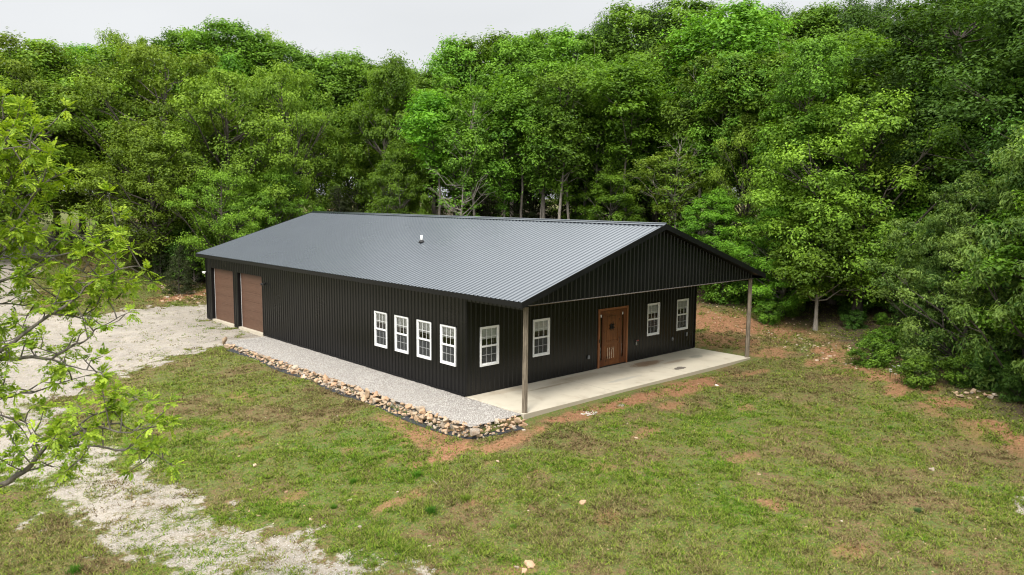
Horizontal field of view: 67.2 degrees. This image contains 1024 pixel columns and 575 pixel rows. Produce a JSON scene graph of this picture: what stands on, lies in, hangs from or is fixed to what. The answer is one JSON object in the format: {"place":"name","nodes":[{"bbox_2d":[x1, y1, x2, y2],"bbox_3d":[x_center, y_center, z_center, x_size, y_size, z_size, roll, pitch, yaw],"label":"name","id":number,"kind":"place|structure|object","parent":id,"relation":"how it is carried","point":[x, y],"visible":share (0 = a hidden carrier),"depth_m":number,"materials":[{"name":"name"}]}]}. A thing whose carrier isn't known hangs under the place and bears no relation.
{"place":"outdoors","nodes":[
{"label":"outdoors","id":0,"kind":"place"},
{"bbox_2d":[0,227,434,574],"bbox_3d":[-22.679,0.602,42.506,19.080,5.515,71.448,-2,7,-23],"label":"driveway","id":1,"kind":"structure","parent":0,"point":[147,316],"depth_m":22.39,"materials":[{"name":"beige gravel"}]},
{"bbox_2d":[0,0,938,198],"label":"sky","id":2,"kind":"structure","parent":0,"point":[412,27],"materials":[{"name":"white"}]},
{"bbox_2d":[0,198,1023,574],"bbox_3d":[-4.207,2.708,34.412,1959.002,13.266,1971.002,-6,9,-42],"label":"lawn","id":3,"kind":"structure","parent":0,"point":[518,444],"depth_m":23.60,"materials":[{"name":"plant"}]},
{"bbox_2d":[0,68,88,229],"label":"oak tree","id":4,"kind":"object","parent":3,"relation":"on","point":[62,124],"visible":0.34,"depth_m":54.51,"materials":[{"name":"green plant"}]},
{"bbox_2d":[0,43,109,236],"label":"forest tree","id":5,"kind":"object","parent":3,"relation":"on","point":[59,72],"visible":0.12,"depth_m":62.72,"materials":[{"name":"green plant"}]},
{"bbox_2d":[0,28,117,240],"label":"oak tree","id":6,"kind":"object","parent":3,"relation":"on","point":[11,41],"visible":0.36,"depth_m":59.84,"materials":[{"name":"green plant"}]},
{"bbox_2d":[0,37,174,235],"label":"oak tree","id":7,"kind":"object","parent":3,"relation":"on","point":[106,52],"visible":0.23,"depth_m":61.11,"materials":[{"name":"green plant"}]},
{"bbox_2d":[0,83,190,493],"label":"young tree","id":8,"kind":"object","parent":3,"relation":"on","point":[28,238],"visible":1,"depth_m":9.49,"materials":[{"name":"green plant"}]},
{"bbox_2d":[83,27,160,230],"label":"oak tree","id":9,"kind":"object","parent":3,"relation":"on","point":[117,38],"visible":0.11,"depth_m":67.54,"materials":[{"name":"green plant"}]},
{"bbox_2d":[94,41,176,207],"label":"oak tree","id":10,"kind":"object","parent":3,"relation":"on","point":[122,65],"visible":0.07,"depth_m":65.71,"materials":[{"name":"green plant"}]},
{"bbox_2d":[59,119,222,274],"bbox_3d":[-25.669,-6.167,53.681,11.548,10.971,8.747,0,7,-7],"label":"oak tree","id":11,"kind":"object","parent":3,"relation":"on","point":[158,197],"visible":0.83,"depth_m":52.53,"materials":[{"name":"green plant"}]},
{"bbox_2d":[43,42,259,243],"bbox_3d":[-26.120,-10.600,59.300,15.905,16.629,11.843,-6,9,-45],"label":"oak tree","id":12,"kind":"object","parent":3,"relation":"on","point":[144,52],"visible":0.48,"depth_m":56.69,"materials":[{"name":"green plant"}]},
{"bbox_2d":[141,25,204,218],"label":"forest tree","id":13,"kind":"object","parent":3,"relation":"on","point":[170,36],"visible":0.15,"depth_m":67.85,"materials":[{"name":"green plant"}]},
{"bbox_2d":[161,242,197,294],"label":"cedar tree","id":14,"kind":"object","parent":3,"relation":"on","point":[171,285],"visible":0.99,"depth_m":51.47,"materials":[{"name":"green plant"}]},
{"bbox_2d":[164,168,274,276],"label":"oak tree","id":15,"kind":"object","parent":3,"relation":"on","point":[227,218],"visible":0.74,"depth_m":52.08,"materials":[{"name":"green plant"}]},
{"bbox_2d":[169,52,271,196],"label":"forest tree","id":16,"kind":"object","parent":3,"relation":"on","point":[231,63],"visible":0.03,"depth_m":62.65,"materials":[{"name":"green plant"}]},
{"bbox_2d":[173,14,287,227],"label":"forest tree","id":17,"kind":"object","parent":3,"relation":"on","point":[247,40],"visible":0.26,"depth_m":66.49,"materials":[{"name":"green plant"}]},
{"bbox_2d":[148,68,314,236],"bbox_3d":[-21.313,-8.768,57.153,10.283,15.139,13.810,-4,8,-35],"label":"oak tree","id":18,"kind":"object","parent":3,"relation":"on","point":[253,128],"visible":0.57,"depth_m":54.60,"materials":[{"name":"green plant"}]},
{"bbox_2d":[207,59,348,226],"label":"oak tree","id":19,"kind":"object","parent":3,"relation":"on","point":[299,83],"visible":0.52,"depth_m":59.53,"materials":[{"name":"green plant"}]},
{"bbox_2d":[232,164,326,239],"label":"maple tree","id":20,"kind":"object","parent":3,"relation":"on","point":[288,206],"visible":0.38,"depth_m":54.77,"materials":[{"name":"green plant"}]},
{"bbox_2d":[237,39,330,136],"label":"forest tree","id":21,"kind":"object","parent":3,"relation":"on","point":[287,52],"visible":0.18,"depth_m":68.01,"materials":[{"name":"green plant"}]},
{"bbox_2d":[267,98,335,207],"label":"slender tree","id":22,"kind":"object","parent":3,"relation":"on","point":[328,130],"visible":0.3,"depth_m":61.64,"materials":[{"name":"green plant"}]},
{"bbox_2d":[279,57,363,202],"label":"forest tree","id":23,"kind":"object","parent":3,"relation":"on","point":[311,67],"visible":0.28,"depth_m":68.04,"materials":[{"name":"green plant"}]},
{"bbox_2d":[302,46,373,200],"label":"forest tree","id":24,"kind":"object","parent":3,"relation":"on","point":[336,58],"visible":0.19,"depth_m":69.34,"materials":[{"name":"green plant"}]},
{"bbox_2d":[294,119,381,211],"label":"oak tree","id":25,"kind":"object","parent":3,"relation":"on","point":[345,151],"visible":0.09,"depth_m":68.59,"materials":[{"name":"green plant"}]},
{"bbox_2d":[312,56,381,206],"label":"forest tree","id":26,"kind":"object","parent":3,"relation":"on","point":[353,71],"visible":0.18,"depth_m":68.58,"materials":[{"name":"green plant"}]},
{"bbox_2d":[226,336,520,426],"bbox_3d":[-7.141,3.497,32.259,2.321,0.065,19.520,-6,9,-42],"label":"gravel strip","id":27,"kind":"object","parent":3,"relation":"on","point":[411,392],"visible":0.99,"depth_m":29.47,"materials":[{"name":"gravel"}]},
{"bbox_2d":[313,49,436,214],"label":"maple tree","id":28,"kind":"object","parent":3,"relation":"on","point":[397,72],"visible":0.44,"depth_m":60.91,"materials":[{"name":"green plant"}]},
{"bbox_2d":[227,348,523,438],"bbox_3d":[-7.159,3.885,30.461,18.366,0.320,2.017,6,9,41],"label":"ground fabric","id":29,"kind":"object","parent":3,"relation":"on","point":[406,418],"visible":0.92,"depth_m":27.07,"materials":[{"name":"black fabric"}]},
{"bbox_2d":[226,343,527,438],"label":"stones","id":30,"kind":"object","parent":29,"relation":"on","point":[400,412],"visible":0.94,"depth_m":27.32,"materials":[{"name":"beige stone"}]},
{"bbox_2d":[341,62,421,211],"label":"forest tree","id":31,"kind":"object","parent":3,"relation":"on","point":[371,148],"visible":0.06,"depth_m":68.44,"materials":[{"name":"green plant"}]},
{"bbox_2d":[362,137,434,214],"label":"maple tree","id":32,"kind":"object","parent":3,"relation":"on","point":[390,170],"visible":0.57,"depth_m":56.11,"materials":[{"name":"green plant"}]},
{"bbox_2d":[393,89,465,214],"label":"forest tree","id":33,"kind":"object","parent":3,"relation":"on","point":[424,115],"visible":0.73,"depth_m":55.30,"materials":[{"name":"green plant"}]},
{"bbox_2d":[391,66,467,214],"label":"forest tree","id":34,"kind":"object","parent":3,"relation":"on","point":[425,81],"visible":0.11,"depth_m":64.69,"materials":[{"name":"green plant"}]},
{"bbox_2d":[405,73,481,215],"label":"slender tree","id":35,"kind":"object","parent":3,"relation":"on","point":[445,80],"visible":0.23,"depth_m":58.45,"materials":[{"name":"green plant"}]},
{"bbox_2d":[413,32,491,215],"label":"forest tree","id":36,"kind":"object","parent":3,"relation":"on","point":[437,65],"visible":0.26,"depth_m":64.99,"materials":[{"name":"green plant"}]},
{"bbox_2d":[416,128,501,216],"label":"half bare tree","id":37,"kind":"object","parent":3,"relation":"on","point":[465,194],"visible":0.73,"depth_m":52.98,"materials":[{"name":"green plant"}]},
{"bbox_2d":[432,76,522,215],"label":"forest tree","id":38,"kind":"object","parent":3,"relation":"on","point":[472,125],"visible":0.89,"depth_m":53.46,"materials":[{"name":"green plant"}]},
{"bbox_2d":[195,211,765,418],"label":"metal building","id":39,"kind":"structure","parent":3,"relation":"on","point":[526,318],"depth_m":32.13,"materials":[{"name":"black metal"}]},
{"bbox_2d":[211,267,234,327],"bbox_3d":[-16.354,0.534,43.952,0.350,3.190,3.090,-6,9,-42],"label":"garage door","id":40,"kind":"structure","parent":39,"relation":"in","point":[221,279],"depth_m":44.23,"materials":[{"name":"brown metal"}]},
{"bbox_2d":[237,272,263,336],"bbox_3d":[-13.882,0.860,41.280,0.350,3.190,3.060,-6,9,-42],"label":"garage door","id":41,"kind":"structure","parent":39,"relation":"in","point":[250,306],"depth_m":41.53,"materials":[{"name":"brown metal"}]},
{"bbox_2d":[439,323,456,366],"bbox_3d":[-2.358,2.121,28.624,0.107,1.508,1.010,-6,9,-42],"label":"window","id":42,"kind":"structure","parent":39,"relation":"in","point":[444,330],"depth_m":28.65,"materials":[{"name":"white plastic"}]},
{"bbox_2d":[480,324,499,366],"bbox_3d":[-0.848,2.138,28.575,1.010,1.508,0.107,-6,9,-42],"label":"window","id":43,"kind":"structure","parent":39,"relation":"in","point":[483,329],"depth_m":28.59,"materials":[{"name":"white plastic"}]},
{"bbox_2d":[597,305,628,368],"bbox_3d":[4.290,2.109,33.435,1.950,2.549,0.355,-6,9,-42],"label":"front door","id":44,"kind":"structure","parent":39,"relation":"in","point":[612,325],"depth_m":33.33,"materials":[{"name":"brown wood"}]},
{"bbox_2d":[433,25,529,216],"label":"forest tree","id":45,"kind":"object","parent":3,"relation":"on","point":[485,45],"visible":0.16,"depth_m":65.71,"materials":[{"name":"green plant"}]},
{"bbox_2d":[473,95,531,216],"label":"slender tree","id":46,"kind":"object","parent":3,"relation":"on","point":[508,185],"visible":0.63,"depth_m":55.00,"materials":[{"name":"green plant"}]},
{"bbox_2d":[478,73,539,217],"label":"forest tree","id":47,"kind":"object","parent":3,"relation":"on","point":[497,89],"visible":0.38,"depth_m":55.27,"materials":[{"name":"green plant"}]},
{"bbox_2d":[493,166,537,217],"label":"cedar tree","id":48,"kind":"object","parent":3,"relation":"on","point":[515,208],"visible":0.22,"depth_m":59.13,"materials":[{"name":"green plant"}]},
{"bbox_2d":[469,29,562,217],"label":"forest tree","id":49,"kind":"object","parent":3,"relation":"on","point":[517,45],"visible":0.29,"depth_m":62.83,"materials":[{"name":"green plant"}]},
{"bbox_2d":[500,59,589,218],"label":"forest tree","id":50,"kind":"object","parent":3,"relation":"on","point":[531,69],"visible":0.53,"depth_m":53.64,"materials":[{"name":"green plant"}]},
{"bbox_2d":[515,165,594,219],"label":"oak tree","id":51,"kind":"object","parent":3,"relation":"on","point":[563,207],"visible":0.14,"depth_m":67.92,"materials":[{"name":"green plant"}]},
{"bbox_2d":[521,81,598,219],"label":"slender tree","id":52,"kind":"object","parent":3,"relation":"on","point":[567,196],"visible":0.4,"depth_m":53.13,"materials":[{"name":"green plant"}]},
{"bbox_2d":[513,58,608,218],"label":"forest tree","id":53,"kind":"object","parent":3,"relation":"on","point":[566,80],"visible":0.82,"depth_m":51.47,"materials":[{"name":"green plant"}]},
{"bbox_2d":[515,24,608,219],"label":"forest tree","id":54,"kind":"object","parent":3,"relation":"on","point":[564,50],"visible":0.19,"depth_m":64.09,"materials":[{"name":"green plant"}]},
{"bbox_2d":[553,47,641,218],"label":"forest tree","id":55,"kind":"object","parent":3,"relation":"on","point":[595,62],"visible":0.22,"depth_m":53.25,"materials":[{"name":"green plant"}]},
{"bbox_2d":[571,10,631,220],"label":"forest tree","id":56,"kind":"object","parent":3,"relation":"on","point":[605,24],"visible":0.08,"depth_m":63.38,"materials":[{"name":"green plant"}]},
{"bbox_2d":[564,162,648,221],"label":"maple tree","id":57,"kind":"object","parent":3,"relation":"on","point":[609,176],"visible":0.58,"depth_m":52.50,"materials":[{"name":"green plant"}]},
{"bbox_2d":[592,88,649,195],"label":"slender tree","id":58,"kind":"object","parent":3,"relation":"on","point":[604,158],"visible":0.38,"depth_m":52.57,"materials":[{"name":"green plant"}]},
{"bbox_2d":[573,58,679,220],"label":"forest tree","id":59,"kind":"object","parent":3,"relation":"on","point":[649,85],"visible":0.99,"depth_m":50.16,"materials":[{"name":"green plant"}]},
{"bbox_2d":[574,0,680,65],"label":"forest tree","id":60,"kind":"object","parent":3,"relation":"on","point":[627,20],"visible":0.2,"depth_m":61.94,"materials":[{"name":"green plant"}]},
{"bbox_2d":[589,48,671,188],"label":"forest tree","id":61,"kind":"object","parent":3,"relation":"on","point":[632,58],"visible":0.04,"depth_m":54.15,"materials":[{"name":"green plant"}]},
{"bbox_2d":[597,69,712,222],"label":"forest tree","id":62,"kind":"object","parent":3,"relation":"on","point":[654,149],"visible":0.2,"depth_m":53.89,"materials":[{"name":"green plant"}]},
{"bbox_2d":[626,0,684,222],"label":"forest tree","id":63,"kind":"object","parent":3,"relation":"on","point":[663,27],"visible":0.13,"depth_m":61.50,"materials":[{"name":"green plant"}]},
{"bbox_2d":[618,149,710,228],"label":"slender tree","id":64,"kind":"object","parent":3,"relation":"on","point":[658,208],"visible":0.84,"depth_m":47.76,"materials":[{"name":"green plant"}]},
{"bbox_2d":[637,130,711,227],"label":"half bare tree","id":65,"kind":"object","parent":3,"relation":"on","point":[675,214],"visible":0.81,"depth_m":47.62,"materials":[{"name":"green plant"}]},
{"bbox_2d":[625,0,731,233],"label":"forest tree","id":66,"kind":"object","parent":3,"relation":"on","point":[678,5],"visible":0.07,"depth_m":61.11,"materials":[{"name":"green plant"}]},
{"bbox_2d":[642,34,725,221],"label":"forest tree","id":67,"kind":"object","parent":3,"relation":"on","point":[664,47],"visible":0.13,"depth_m":54.85,"materials":[{"name":"green plant"}]},
{"bbox_2d":[654,44,749,234],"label":"forest tree","id":68,"kind":"object","parent":3,"relation":"on","point":[675,119],"visible":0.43,"depth_m":49.27,"materials":[{"name":"green plant"}]},
{"bbox_2d":[672,188,752,290],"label":"maple tree","id":69,"kind":"object","parent":3,"relation":"on","point":[712,213],"visible":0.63,"depth_m":45.45,"materials":[{"name":"green plant"}]},
{"bbox_2d":[670,49,769,226],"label":"forest tree","id":70,"kind":"object","parent":3,"relation":"on","point":[702,133],"visible":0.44,"depth_m":47.31,"materials":[{"name":"green plant"}]},
{"bbox_2d":[697,260,747,304],"bbox_3d":[12.222,-0.188,44.466,3.244,3.237,3.480,4,8,31],"label":"shrub","id":71,"kind":"object","parent":3,"relation":"on","point":[722,297],"visible":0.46,"depth_m":43.93,"materials":[{"name":"green plant"}]},
{"bbox_2d":[650,0,813,212],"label":"forest tree","id":72,"kind":"object","parent":3,"relation":"on","point":[732,29],"visible":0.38,"depth_m":50.51,"materials":[{"name":"green plant"}]},
{"bbox_2d":[689,52,782,246],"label":"forest tree","id":73,"kind":"object","parent":3,"relation":"on","point":[734,107],"visible":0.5,"depth_m":45.89,"materials":[{"name":"green plant"}]},
{"bbox_2d":[701,112,784,261],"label":"oak tree","id":74,"kind":"object","parent":3,"relation":"on","point":[719,180],"visible":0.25,"depth_m":46.39,"materials":[{"name":"green plant"}]},
{"bbox_2d":[752,299,786,324],"bbox_3d":[13.590,1.401,40.640,1.649,1.597,1.537,0,7,-6],"label":"shrub","id":75,"kind":"object","parent":3,"relation":"on","point":[764,312],"visible":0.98,"depth_m":40.49,"materials":[{"name":"green plant"}]},
{"bbox_2d":[717,203,825,314],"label":"maple tree","id":76,"kind":"object","parent":3,"relation":"on","point":[763,292],"visible":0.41,"depth_m":40.76,"materials":[{"name":"green plant"}]},
{"bbox_2d":[725,42,827,161],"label":"forest tree","id":77,"kind":"object","parent":3,"relation":"on","point":[783,55],"visible":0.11,"depth_m":45.37,"materials":[{"name":"green plant"}]},
{"bbox_2d":[744,33,862,289],"bbox_3d":[15.816,-6.146,41.977,6.148,14.310,7.226,-3,7,-27],"label":"forest tree","id":78,"kind":"object","parent":3,"relation":"on","point":[807,50],"visible":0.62,"depth_m":40.00,"materials":[{"name":"green plant"}]},
{"bbox_2d":[770,3,842,59],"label":"forest tree","id":79,"kind":"object","parent":3,"relation":"on","point":[795,13],"visible":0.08,"depth_m":55.20,"materials":[{"name":"green plant"}]},
{"bbox_2d":[775,0,871,57],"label":"forest tree","id":80,"kind":"object","parent":3,"relation":"on","point":[822,11],"visible":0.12,"depth_m":54.04,"materials":[{"name":"green plant"}]},
{"bbox_2d":[745,57,902,304],"bbox_3d":[17.830,-5.787,42.517,12.226,13.405,9.672,-5,9,-42],"label":"maple tree","id":81,"kind":"object","parent":3,"relation":"on","point":[856,84],"visible":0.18,"depth_m":40.50,"materials":[{"name":"green plant"}]},
{"bbox_2d":[765,196,885,330],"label":"ivy clad tree","id":82,"kind":"object","parent":3,"relation":"on","point":[827,260],"visible":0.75,"depth_m":37.78,"materials":[{"name":"green plant"}]},
{"bbox_2d":[807,0,901,44],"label":"forest tree","id":83,"kind":"object","parent":3,"relation":"on","point":[858,9],"visible":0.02,"depth_m":53.26,"materials":[{"name":"green plant"}]},
{"bbox_2d":[729,84,995,321],"bbox_3d":[17.734,-4.173,39.429,11.855,11.806,8.827,4,7,29],"label":"oak tree","id":84,"kind":"object","parent":3,"relation":"on","point":[761,200],"visible":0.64,"depth_m":37.63,"materials":[{"name":"green plant"}]},
{"bbox_2d":[845,336,898,367],"bbox_3d":[15.410,2.857,33.081,2.075,1.597,2.226,3,7,23],"label":"shrub","id":85,"kind":"object","parent":3,"relation":"on","point":[882,351],"visible":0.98,"depth_m":32.64,"materials":[{"name":"green plant"}]},
{"bbox_2d":[828,31,920,98],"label":"forest tree","id":86,"kind":"object","parent":3,"relation":"on","point":[864,42],"visible":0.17,"depth_m":43.55,"materials":[{"name":"green plant"}]},
{"bbox_2d":[860,323,912,355],"bbox_3d":[16.854,2.463,34.488,2.144,1.597,1.998,0,7,-2],"label":"shrub","id":87,"kind":"object","parent":3,"relation":"on","point":[879,333],"visible":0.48,"depth_m":34.34,"materials":[{"name":"green plant"}]},
{"bbox_2d":[856,0,924,61],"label":"forest tree","id":88,"kind":"object","parent":3,"relation":"on","point":[882,11],"visible":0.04,"depth_m":51.25,"materials":[{"name":"green plant"}]},
{"bbox_2d":[854,61,951,313],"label":"forest tree","id":89,"kind":"object","parent":3,"relation":"on","point":[910,128],"visible":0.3,"depth_m":38.11,"materials":[{"name":"green plant"}]},
{"bbox_2d":[800,53,1015,285],"bbox_3d":[21.323,-5.542,40.293,11.416,13.393,8.751,5,8,34],"label":"maple tree","id":90,"kind":"object","parent":3,"relation":"on","point":[917,213],"visible":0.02,"depth_m":38.26,"materials":[{"name":"green plant"}]},
{"bbox_2d":[841,97,978,283],"bbox_3d":[22.088,-4.962,40.602,8.270,11.977,10.919,5,8,36],"label":"oak tree","id":91,"kind":"object","parent":3,"relation":"on","point":[875,221],"visible":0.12,"depth_m":38.11,"materials":[{"name":"green plant"}]},
{"bbox_2d":[815,0,1023,314],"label":"forest tree","id":92,"kind":"object","parent":3,"relation":"on","point":[955,38],"visible":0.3,"depth_m":37.85,"materials":[{"name":"green plant"}]},
{"bbox_2d":[893,354,951,390],"bbox_3d":[15.887,3.386,30.005,1.760,1.597,1.641,-1,7,-9],"label":"shrub","id":93,"kind":"object","parent":3,"relation":"on","point":[906,370],"visible":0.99,"depth_m":29.85,"materials":[{"name":"green plant"}]},
{"bbox_2d":[856,168,1023,375],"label":"hickory tree","id":94,"kind":"object","parent":3,"relation":"on","point":[985,201],"visible":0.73,"depth_m":31.31,"materials":[{"name":"green plant"}]},
{"bbox_2d":[856,43,1023,303],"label":"forest tree","id":95,"kind":"object","parent":3,"relation":"on","point":[939,91],"visible":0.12,"depth_m":37.01,"materials":[{"name":"green plant"}]},
{"bbox_2d":[894,202,988,349],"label":"hickory tree","id":96,"kind":"object","parent":3,"relation":"on","point":[922,262],"visible":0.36,"depth_m":33.52,"materials":[{"name":"green plant"}]},
{"bbox_2d":[939,350,989,388],"bbox_3d":[17.381,3.266,29.719,1.720,1.597,1.604,4,7,26],"label":"shrub","id":97,"kind":"object","parent":3,"relation":"on","point":[958,374],"visible":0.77,"depth_m":29.58,"materials":[{"name":"green plant"}]},
{"bbox_2d":[906,0,1023,265],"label":"forest tree","id":98,"kind":"object","parent":3,"relation":"on","point":[959,83],"visible":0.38,"depth_m":33.19,"materials":[{"name":"green plant"}]},
{"bbox_2d":[944,188,1023,365],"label":"maple tree","id":99,"kind":"object","parent":3,"relation":"on","point":[1007,254],"visible":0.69,"depth_m":28.21,"materials":[{"name":"green plant"}]},
{"bbox_2d":[945,121,1023,388],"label":"hickory tree","id":100,"kind":"object","parent":3,"relation":"on","point":[1013,162],"visible":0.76,"depth_m":27.80,"materials":[{"name":"green plant"}]},
{"bbox_2d":[959,348,1014,392],"bbox_3d":[18.068,3.138,29.268,1.966,1.821,2.100,-3,7,-29],"label":"shrub","id":101,"kind":"object","parent":3,"relation":"on","point":[993,369],"visible":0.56,"depth_m":28.82,"materials":[{"name":"green plant"}]},
{"bbox_2d":[951,61,1023,210],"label":"slender tree","id":102,"kind":"object","parent":3,"relation":"on","point":[1009,85],"visible":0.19,"depth_m":35.43,"materials":[{"name":"green plant"}]},
{"bbox_2d":[965,74,1023,198],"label":"forest tree","id":103,"kind":"object","parent":3,"relation":"on","point":[1004,127],"visible":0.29,"depth_m":31.17,"materials":[{"name":"green plant"}]},
{"bbox_2d":[995,364,1023,403],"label":"shrub","id":104,"kind":"object","parent":3,"relation":"on","point":[1006,383],"visible":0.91,"depth_m":27.70,"materials":[{"name":"green plant"}]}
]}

